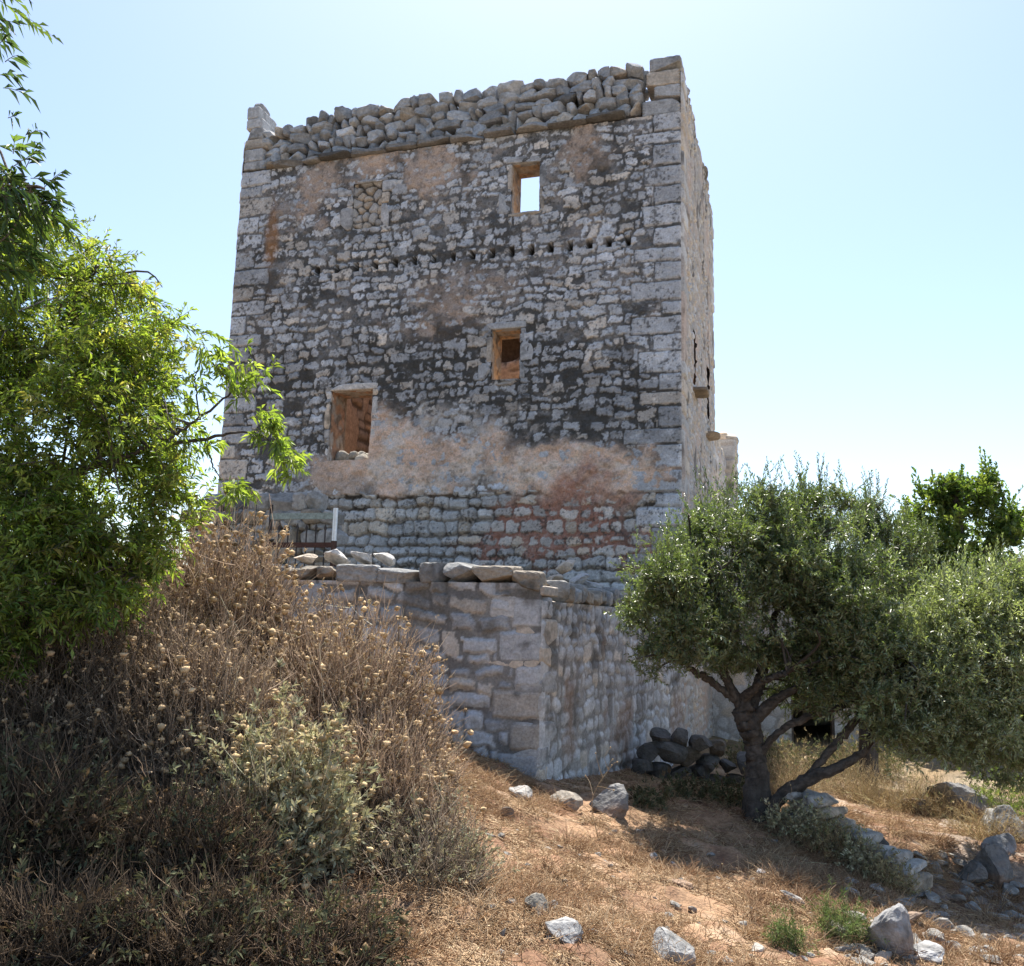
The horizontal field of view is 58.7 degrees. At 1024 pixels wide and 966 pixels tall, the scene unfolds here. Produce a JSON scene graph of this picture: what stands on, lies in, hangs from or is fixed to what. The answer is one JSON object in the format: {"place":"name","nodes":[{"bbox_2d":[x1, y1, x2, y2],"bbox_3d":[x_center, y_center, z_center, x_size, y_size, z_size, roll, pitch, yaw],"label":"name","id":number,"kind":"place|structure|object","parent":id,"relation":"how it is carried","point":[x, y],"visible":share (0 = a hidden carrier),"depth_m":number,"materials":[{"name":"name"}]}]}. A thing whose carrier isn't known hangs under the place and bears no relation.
{"place":"outdoors","nodes":[
{"label":"outdoors","id":0,"kind":"place"},
{"bbox_2d":[0,0,1023,563],"label":"sky","id":1,"kind":"structure","parent":0,"point":[864,159],"materials":[{"name":"blue"}]},
{"bbox_2d":[1,639,1023,965],"bbox_3d":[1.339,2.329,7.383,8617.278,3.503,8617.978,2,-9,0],"label":"ground","id":2,"kind":"structure","parent":0,"point":[683,895],"depth_m":7.58,"materials":[{"name":"brown soil"}]},
{"bbox_2d":[0,0,82,322],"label":"narrow leaved tree","id":3,"kind":"object","parent":2,"relation":"on","point":[11,180],"visible":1,"depth_m":4.28,"materials":[{"name":"green plant"}]},
{"bbox_2d":[0,690,165,906],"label":"phlomis shrub","id":4,"kind":"object","parent":2,"relation":"on","point":[31,804],"visible":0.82,"depth_m":4.17,"materials":[{"name":"green plant"}]},
{"bbox_2d":[0,830,174,965],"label":"phlomis shrub","id":5,"kind":"object","parent":2,"relation":"on","point":[36,934],"visible":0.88,"depth_m":3.57,"materials":[{"name":"green plant"}]},
{"bbox_2d":[0,519,247,789],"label":"dry shrub","id":6,"kind":"object","parent":2,"relation":"on","point":[55,682],"visible":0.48,"depth_m":5.19,"materials":[{"name":"brown plant"}]},
{"bbox_2d":[0,150,311,710],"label":"almond tree","id":7,"kind":"object","parent":2,"relation":"on","point":[45,527],"visible":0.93,"depth_m":5.38,"materials":[{"name":"green plant"}]},
{"bbox_2d":[21,747,317,932],"bbox_3d":[-1.589,1.699,4.383,1.339,0.817,1.052,2,-9,0],"label":"phlomis shrub","id":8,"kind":"object","parent":2,"relation":"on","point":[185,835],"visible":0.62,"depth_m":4.25,"materials":[{"name":"green plant"}]},
{"bbox_2d":[66,844,291,965],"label":"phlomis shrub","id":9,"kind":"object","parent":2,"relation":"on","point":[206,916],"visible":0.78,"depth_m":3.71,"materials":[{"name":"green plant"}]},
{"bbox_2d":[47,581,319,817],"bbox_3d":[-1.907,1.349,5.433,1.674,1.568,1.327,2,-9,0],"label":"dry shrub","id":10,"kind":"object","parent":2,"relation":"on","point":[211,697],"visible":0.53,"depth_m":5.21,"materials":[{"name":"brown plant"}]},
{"bbox_2d":[91,462,365,695],"bbox_3d":[-2.235,0.988,6.634,2.246,2.286,1.951,8,-11,-34],"label":"dry shrub","id":11,"kind":"object","parent":2,"relation":"on","point":[246,601],"visible":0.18,"depth_m":6.43,"materials":[{"name":"brown plant"}]},
{"bbox_2d":[171,658,390,901],"bbox_3d":[-1.236,1.563,4.954,1.112,1.213,1.050,9,-11,-38],"label":"phlomis shrub","id":12,"kind":"object","parent":2,"relation":"on","point":[318,812],"visible":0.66,"depth_m":4.81,"materials":[{"name":"green plant"}]},
{"bbox_2d":[218,856,425,965],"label":"phlomis shrub","id":13,"kind":"object","parent":2,"relation":"on","point":[375,935],"visible":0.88,"depth_m":3.88,"materials":[{"name":"green plant"}]},
{"bbox_2d":[0,560,684,781],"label":"enclosure wall","id":14,"kind":"structure","parent":2,"relation":"on","point":[549,684],"depth_m":9.81,"materials":[{"name":"stone"}]},
{"bbox_2d":[294,554,317,564],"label":"loose stone","id":15,"kind":"object","parent":14,"relation":"on","point":[308,559],"visible":0.99,"depth_m":10.47,"materials":[{"name":"stone"}]},
{"bbox_2d":[324,549,350,564],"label":"loose stone","id":16,"kind":"object","parent":14,"relation":"on","point":[336,556],"visible":0.92,"depth_m":10.38,"materials":[{"name":"stone"}]},
{"bbox_2d":[350,551,371,564],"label":"loose stone","id":17,"kind":"object","parent":14,"relation":"on","point":[363,558],"visible":0.94,"depth_m":10.29,"materials":[{"name":"stone"}]},
{"bbox_2d":[373,553,395,566],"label":"loose stone","id":18,"kind":"object","parent":14,"relation":"on","point":[387,559],"visible":1,"depth_m":10.25,"materials":[{"name":"stone"}]},
{"bbox_2d":[555,560,574,573],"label":"loose stone","id":19,"kind":"object","parent":14,"relation":"on","point":[566,566],"visible":1,"depth_m":10.74,"materials":[{"name":"stone"}]},
{"bbox_2d":[569,573,588,584],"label":"loose stone","id":20,"kind":"object","parent":14,"relation":"on","point":[581,578],"visible":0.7,"depth_m":11.12,"materials":[{"name":"stone"}]},
{"bbox_2d":[582,580,603,588],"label":"loose stone","id":21,"kind":"object","parent":14,"relation":"on","point":[587,584],"visible":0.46,"depth_m":11.41,"materials":[{"name":"stone"}]},
{"bbox_2d":[223,572,475,823],"bbox_3d":[-1.252,1.482,6.222,2.085,1.875,1.721,2,-9,0],"label":"dry shrub","id":22,"kind":"object","parent":2,"relation":"on","point":[355,679],"visible":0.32,"depth_m":6.08,"materials":[{"name":"brown plant"}]},
{"bbox_2d":[287,689,486,859],"bbox_3d":[-0.828,1.801,5.580,1.369,1.099,1.169,2,-9,0],"label":"dry shrub","id":23,"kind":"object","parent":2,"relation":"on","point":[400,778],"visible":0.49,"depth_m":5.41,"materials":[{"name":"brown plant"}]},
{"bbox_2d":[339,763,523,895],"bbox_3d":[-0.470,1.956,5.050,1.080,0.757,0.895,2,-9,0],"label":"thin shrub","id":24,"kind":"object","parent":2,"relation":"on","point":[410,865],"visible":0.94,"depth_m":4.94,"materials":[{"name":"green plant"}]},
{"bbox_2d":[217,55,720,746],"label":"stone tower","id":25,"kind":"structure","parent":2,"relation":"on","point":[479,367],"depth_m":15.84,"materials":[{"name":"stone"}]},
{"bbox_2d":[324,382,377,460],"bbox_3d":[-2.795,-1.022,16.518,1.061,1.449,0.652,-1,-9,17],"label":"window","id":26,"kind":"structure","parent":25,"relation":"in","point":[338,395],"depth_m":16.42,"materials":[{"name":"stone"}]},
{"bbox_2d":[338,177,397,230],"bbox_3d":[-2.654,-5.189,16.921,1.269,1.048,0.188,-1,-9,17],"label":"blocked window","id":27,"kind":"structure","parent":25,"relation":"in","point":[366,212],"depth_m":16.90,"materials":[{"name":"stone"}]},
{"bbox_2d":[478,321,533,385],"bbox_3d":[-0.029,-2.169,15.794,0.996,1.122,0.565,-1,-9,17],"label":"window","id":28,"kind":"structure","parent":25,"relation":"in","point":[503,330],"depth_m":15.65,"materials":[{"name":"stone"}]},
{"bbox_2d":[498,156,551,216],"bbox_3d":[0.313,-5.145,16.183,0.987,1.147,0.564,-1,-9,17],"label":"window","id":29,"kind":"structure","parent":25,"relation":"in","point":[529,168],"depth_m":16.06,"materials":[{"name":"stone"}]},
{"bbox_2d":[500,806,514,819],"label":"rock","id":30,"kind":"object","parent":2,"relation":"on","point":[508,813],"visible":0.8,"depth_m":7.19,"materials":[{"name":"stone"}]},
{"bbox_2d":[509,785,532,799],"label":"rock","id":31,"kind":"object","parent":2,"relation":"on","point":[527,791],"visible":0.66,"depth_m":7.91,"materials":[{"name":"stone"}]},
{"bbox_2d":[524,893,548,915],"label":"rock","id":32,"kind":"object","parent":2,"relation":"on","point":[534,898],"visible":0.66,"depth_m":4.77,"materials":[{"name":"stone"}]},
{"bbox_2d":[545,916,582,943],"bbox_3d":[0.259,2.229,4.488,0.190,0.149,0.156,-3,-10,27],"label":"rock","id":33,"kind":"object","parent":2,"relation":"on","point":[564,924],"visible":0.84,"depth_m":4.46,"materials":[{"name":"stone"}]},
{"bbox_2d":[551,790,582,812],"bbox_3d":[0.466,2.883,8.220,0.331,0.195,0.164,-4,-10,29],"label":"rock","id":34,"kind":"object","parent":2,"relation":"on","point":[573,796],"visible":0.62,"depth_m":8.17,"materials":[{"name":"stone"}]},
{"bbox_2d":[585,746,617,838],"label":"dead stalk","id":35,"kind":"object","parent":2,"relation":"on","point":[599,786],"visible":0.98,"depth_m":7.36,"materials":[{"name":"plant"}]},
{"bbox_2d":[589,783,628,819],"bbox_3d":[0.864,2.929,8.336,0.328,0.345,0.354,3,-9,-12],"label":"rock","id":36,"kind":"object","parent":2,"relation":"on","point":[614,803],"visible":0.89,"depth_m":8.25,"materials":[{"name":"stone"}]},
{"bbox_2d":[631,758,653,773],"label":"boulder","id":37,"kind":"object","parent":2,"relation":"on","point":[640,765],"visible":0.81,"depth_m":11.17,"materials":[{"name":"stone"}]},
{"bbox_2d":[636,740,659,762],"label":"boulder","id":38,"kind":"object","parent":37,"relation":"on","point":[649,751],"visible":0.91,"depth_m":11.28,"materials":[{"name":"stone"}]},
{"bbox_2d":[649,727,671,741],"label":"boulder","id":39,"kind":"object","parent":38,"relation":"on","point":[660,734],"visible":0.83,"depth_m":11.35,"materials":[{"name":"stone"}]},
{"bbox_2d":[627,774,675,811],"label":"weed","id":40,"kind":"object","parent":2,"relation":"on","point":[641,792],"visible":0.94,"depth_m":8.76,"materials":[{"name":"green plant"}]},
{"bbox_2d":[646,762,671,779],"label":"boulder","id":41,"kind":"object","parent":2,"relation":"on","point":[659,767],"visible":0.66,"depth_m":11.24,"materials":[{"name":"stone"}]},
{"bbox_2d":[651,926,695,965],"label":"rock","id":42,"kind":"object","parent":2,"relation":"on","point":[664,933],"visible":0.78,"depth_m":4.63,"materials":[{"name":"stone"}]},
{"bbox_2d":[671,765,691,778],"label":"boulder","id":43,"kind":"object","parent":2,"relation":"on","point":[679,768],"visible":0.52,"depth_m":11.32,"materials":[{"name":"stone"}]},
{"bbox_2d":[656,741,687,763],"bbox_3d":[1.981,3.368,11.409,0.434,0.312,0.413,2,-9,0],"label":"boulder","id":44,"kind":"object","parent":43,"relation":"on","point":[673,752],"visible":0.91,"depth_m":11.25,"materials":[{"name":"stone"}]},
{"bbox_2d":[670,727,687,746],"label":"boulder","id":45,"kind":"object","parent":44,"relation":"on","point":[679,736],"visible":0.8,"depth_m":11.33,"materials":[{"name":"stone"}]},
{"bbox_2d":[680,746,700,766],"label":"boulder","id":46,"kind":"object","parent":43,"relation":"on","point":[693,755],"visible":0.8,"depth_m":11.32,"materials":[{"name":"stone"}]},
{"bbox_2d":[688,734,712,751],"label":"boulder","id":47,"kind":"object","parent":46,"relation":"on","point":[698,743],"visible":0.94,"depth_m":11.32,"materials":[{"name":"stone"}]},
{"bbox_2d":[672,879,692,889],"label":"rock","id":48,"kind":"object","parent":2,"relation":"on","point":[682,882],"visible":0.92,"depth_m":6.30,"materials":[{"name":"stone"}]},
{"bbox_2d":[657,768,715,801],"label":"weed","id":49,"kind":"object","parent":2,"relation":"on","point":[683,788],"visible":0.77,"depth_m":9.53,"materials":[{"name":"green plant"}]},
{"bbox_2d":[689,764,709,781],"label":"boulder","id":50,"kind":"object","parent":2,"relation":"on","point":[700,770],"visible":0.56,"depth_m":11.36,"materials":[{"name":"stone"}]},
{"bbox_2d":[696,753,719,772],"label":"boulder","id":51,"kind":"object","parent":50,"relation":"on","point":[706,760],"visible":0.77,"depth_m":11.39,"materials":[{"name":"stone"}]},
{"bbox_2d":[709,739,725,756],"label":"boulder","id":52,"kind":"object","parent":51,"relation":"on","point":[718,747],"visible":0.96,"depth_m":11.43,"materials":[{"name":"stone"}]},
{"bbox_2d":[699,762,744,806],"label":"weed","id":53,"kind":"object","parent":2,"relation":"on","point":[726,782],"visible":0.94,"depth_m":9.28,"materials":[{"name":"green plant"}]},
{"bbox_2d":[714,432,738,554],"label":"ruined wing","id":54,"kind":"structure","parent":2,"relation":"on","point":[726,445],"depth_m":22.73,"materials":[{"name":"stone"}]},
{"bbox_2d":[726,773,744,782],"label":"boulder","id":55,"kind":"object","parent":2,"relation":"on","point":[734,775],"visible":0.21,"depth_m":11.42,"materials":[{"name":"stone"}]},
{"bbox_2d":[719,758,736,773],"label":"boulder","id":56,"kind":"object","parent":55,"relation":"on","point":[727,765],"visible":0.94,"depth_m":11.46,"materials":[{"name":"stone"}]},
{"bbox_2d":[737,751,746,774],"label":"boulder","id":57,"kind":"object","parent":55,"relation":"on","point":[742,761],"visible":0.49,"depth_m":11.43,"materials":[{"name":"stone"}]},
{"bbox_2d":[751,942,763,951],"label":"rock","id":58,"kind":"object","parent":2,"relation":"on","point":[758,947],"visible":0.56,"depth_m":5.18,"materials":[{"name":"stone"}]},
{"bbox_2d":[719,727,806,769],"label":"weed","id":59,"kind":"object","parent":2,"relation":"on","point":[732,757],"visible":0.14,"depth_m":14.00,"materials":[{"name":"beige plant"}]},
{"bbox_2d":[603,450,932,822],"bbox_3d":[2.420,1.485,9.097,3.088,3.826,2.707,2,-9,0],"label":"olive tree","id":60,"kind":"object","parent":2,"relation":"on","point":[790,534],"visible":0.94,"depth_m":8.79,"materials":[{"name":"green plant"}]},
{"bbox_2d":[737,744,836,794],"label":"weed","id":61,"kind":"object","parent":2,"relation":"on","point":[777,785],"visible":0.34,"depth_m":10.69,"materials":[{"name":"beige plant"}]},
{"bbox_2d":[755,793,822,841],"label":"weed","id":62,"kind":"object","parent":2,"relation":"on","point":[779,823],"visible":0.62,"depth_m":8.46,"materials":[{"name":"green plant"}]},
{"bbox_2d":[757,903,822,956],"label":"weed","id":63,"kind":"object","parent":2,"relation":"on","point":[789,938],"visible":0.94,"depth_m":5.32,"materials":[{"name":"green plant"}]},
{"bbox_2d":[780,890,804,904],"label":"rock","id":64,"kind":"object","parent":2,"relation":"on","point":[793,896],"visible":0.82,"depth_m":6.30,"materials":[{"name":"stone"}]},
{"bbox_2d":[764,728,853,786],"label":"weed","id":65,"kind":"object","parent":2,"relation":"on","point":[790,752],"visible":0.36,"depth_m":12.73,"materials":[{"name":"beige plant"}]},
{"bbox_2d":[776,796,848,855],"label":"weed","id":66,"kind":"object","parent":2,"relation":"on","point":[808,821],"visible":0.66,"depth_m":8.25,"materials":[{"name":"green plant"}]},
{"bbox_2d":[788,805,870,863],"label":"weed","id":67,"kind":"object","parent":2,"relation":"on","point":[823,846],"visible":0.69,"depth_m":8.09,"materials":[{"name":"green plant"}]},
{"bbox_2d":[802,875,889,945],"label":"weed","id":68,"kind":"object","parent":2,"relation":"on","point":[828,916],"visible":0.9,"depth_m":5.75,"materials":[{"name":"green plant"}]},
{"bbox_2d":[807,745,898,802],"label":"weed","id":69,"kind":"object","parent":2,"relation":"on","point":[840,787],"visible":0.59,"depth_m":11.00,"materials":[{"name":"beige plant"}]},
{"bbox_2d":[781,789,932,897],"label":"dry stone wall","id":70,"kind":"structure","parent":2,"relation":"on","point":[915,863],"depth_m":8.15,"materials":[{"name":"stone"}]},
{"bbox_2d":[849,943,867,953],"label":"stone","id":71,"kind":"object","parent":2,"relation":"on","point":[863,947],"visible":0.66,"depth_m":5.63,"materials":[{"name":"stone"}]},
{"bbox_2d":[712,555,1020,750],"bbox_3d":[7.321,3.971,19.570,6.100,4.460,4.200,0,-9,12],"label":"stone annex","id":72,"kind":"object","parent":2,"relation":"on","point":[724,725],"visible":0.02,"depth_m":18.02,"materials":[{"name":"stone"}]},
{"bbox_2d":[811,730,921,782],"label":"weed","id":73,"kind":"object","parent":2,"relation":"on","point":[882,761],"visible":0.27,"depth_m":13.83,"materials":[{"name":"beige plant"}]},
{"bbox_2d":[860,949,874,959],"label":"stone","id":74,"kind":"object","parent":2,"relation":"on","point":[868,955],"visible":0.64,"depth_m":5.53,"materials":[{"name":"stone"}]},
{"bbox_2d":[790,465,946,785],"bbox_3d":[5.282,2.038,13.342,2.810,4.631,1.897,2,-9,0],"label":"olive tree","id":75,"kind":"object","parent":2,"relation":"on","point":[884,535],"visible":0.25,"depth_m":13.30,"materials":[{"name":"green plant"}]},
{"bbox_2d":[874,951,891,960],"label":"stone","id":76,"kind":"object","parent":2,"relation":"on","point":[883,954],"visible":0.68,"depth_m":5.56,"materials":[{"name":"stone"}]},
{"bbox_2d":[860,903,913,957],"bbox_3d":[2.360,2.862,5.753,0.295,0.442,0.339,2,-9,0],"label":"rock","id":77,"kind":"object","parent":2,"relation":"on","point":[892,924],"visible":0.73,"depth_m":5.64,"materials":[{"name":"stone"}]},
{"bbox_2d":[852,849,931,896],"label":"weed","id":78,"kind":"object","parent":2,"relation":"on","point":[890,880],"visible":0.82,"depth_m":7.65,"materials":[{"name":"green plant"}]},
{"bbox_2d":[842,766,943,815],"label":"weed","id":79,"kind":"object","parent":2,"relation":"on","point":[889,803],"visible":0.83,"depth_m":10.50,"materials":[{"name":"beige plant"}]},
{"bbox_2d":[908,911,924,922],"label":"rock","id":80,"kind":"object","parent":2,"relation":"on","point":[914,915],"visible":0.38,"depth_m":6.44,"materials":[{"name":"stone"}]},
{"bbox_2d":[811,531,1023,796],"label":"olive tree","id":81,"kind":"object","parent":2,"relation":"on","point":[960,675],"visible":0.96,"depth_m":8.41,"materials":[{"name":"green plant"}]},
{"bbox_2d":[900,798,934,816],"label":"rock","id":82,"kind":"object","parent":2,"relation":"on","point":[920,802],"visible":0.6,"depth_m":10.34,"materials":[{"name":"stone"}]},
{"bbox_2d":[914,940,944,964],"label":"rock","id":83,"kind":"object","parent":2,"relation":"on","point":[933,950],"visible":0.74,"depth_m":5.64,"materials":[{"name":"stone"}]},
{"bbox_2d":[924,891,941,902],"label":"stone","id":84,"kind":"object","parent":2,"relation":"on","point":[931,896],"visible":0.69,"depth_m":7.67,"materials":[{"name":"stone"}]},
{"bbox_2d":[921,930,945,943],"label":"stone","id":85,"kind":"object","parent":2,"relation":"on","point":[937,932],"visible":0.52,"depth_m":6.21,"materials":[{"name":"stone"}]},
{"bbox_2d":[883,760,990,819],"bbox_3d":[4.926,3.533,10.581,1.261,0.768,1.223,2,-9,0],"label":"weed","id":86,"kind":"object","parent":2,"relation":"on","point":[931,800],"visible":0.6,"depth_m":10.43,"materials":[{"name":"beige plant"}]},
{"bbox_2d":[933,917,953,929],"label":"stone","id":87,"kind":"object","parent":2,"relation":"on","point":[943,919],"visible":0.48,"depth_m":6.59,"materials":[{"name":"stone"}]},
{"bbox_2d":[889,446,1023,641],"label":"broadleaf tree","id":88,"kind":"object","parent":2,"relation":"on","point":[954,494],"visible":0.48,"depth_m":16.91,"materials":[{"name":"green plant"}]},
{"bbox_2d":[926,782,989,817],"bbox_3d":[5.168,3.727,10.630,0.687,0.548,0.732,2,-9,0],"label":"rock","id":89,"kind":"object","parent":2,"relation":"on","point":[961,790],"visible":0.48,"depth_m":10.38,"materials":[{"name":"stone"}]},
{"bbox_2d":[950,894,966,902],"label":"stone","id":90,"kind":"object","parent":2,"relation":"on","point":[958,897],"visible":0.84,"depth_m":7.79,"materials":[{"name":"stone"}]},
{"bbox_2d":[955,925,974,938],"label":"stone","id":91,"kind":"object","parent":2,"relation":"on","point":[967,928],"visible":0.45,"depth_m":6.63,"materials":[{"name":"stone"}]},
{"bbox_2d":[958,860,987,882],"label":"rock","id":92,"kind":"object","parent":2,"relation":"on","point":[974,869],"visible":0.98,"depth_m":8.17,"materials":[{"name":"stone"}]},
{"bbox_2d":[941,792,1023,847],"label":"weed","id":93,"kind":"object","parent":2,"relation":"on","point":[977,822],"visible":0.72,"depth_m":9.12,"materials":[{"name":"beige plant"}]},
{"bbox_2d":[957,766,1023,819],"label":"weed","id":94,"kind":"object","parent":2,"relation":"on","point":[1016,806],"visible":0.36,"depth_m":10.51,"materials":[{"name":"green plant"}]},
{"bbox_2d":[980,954,1002,964],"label":"stone","id":95,"kind":"object","parent":2,"relation":"on","point":[992,961],"visible":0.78,"depth_m":5.97,"materials":[{"name":"stone"}]},
{"bbox_2d":[973,843,1012,888],"bbox_3d":[4.382,3.520,8.328,0.233,0.430,0.322,6,-10,-27],"label":"rock","id":96,"kind":"object","parent":2,"relation":"on","point":[993,859],"visible":0.7,"depth_m":8.24,"materials":[{"name":"stone"}]},
{"bbox_2d":[980,833,1016,854],"bbox_3d":[4.678,3.483,8.730,0.398,0.243,0.201,6,-10,-29],"label":"rock","id":97,"kind":"object","parent":2,"relation":"on","point":[1006,842],"visible":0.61,"depth_m":8.72,"materials":[{"name":"stone"}]},
{"bbox_2d":[981,804,1023,840],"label":"rock","id":98,"kind":"object","parent":2,"relation":"on","point":[1002,809],"visible":0.48,"depth_m":9.21,"materials":[{"name":"stone"}]},
{"bbox_2d":[1002,882,1018,895],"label":"stone","id":99,"kind":"object","parent":2,"relation":"on","point":[1006,886],"visible":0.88,"depth_m":8.08,"materials":[{"name":"stone"}]},
{"bbox_2d":[1002,910,1023,918],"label":"stone","id":100,"kind":"object","parent":2,"relation":"on","point":[1013,913],"visible":0.51,"depth_m":7.62,"materials":[{"name":"stone"}]},
{"bbox_2d":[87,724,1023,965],"bbox_3d":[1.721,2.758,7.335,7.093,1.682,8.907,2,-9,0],"label":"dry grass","id":101,"kind":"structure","parent":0,"point":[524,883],"depth_m":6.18,"materials":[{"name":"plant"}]},
{"bbox_2d":[831,823,898,885],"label":"weed","id":102,"kind":"object","parent":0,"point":[860,859],"visible":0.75,"depth_m":7.87,"materials":[{"name":"green plant"}]},
{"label":"yard","id":103,"kind":"structure","parent":0,"visible":0},
{"bbox_2d":[181,491,348,565],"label":"rubble wall","id":104,"kind":"structure","parent":103,"relation":"on","point":[303,502],"depth_m":12.53,"materials":[{"name":"stone"}]},
{"bbox_2d":[266,505,337,566],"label":"iron gate","id":105,"kind":"structure","parent":103,"relation":"on","point":[332,544],"depth_m":11.02,"materials":[{"name":"metal"}]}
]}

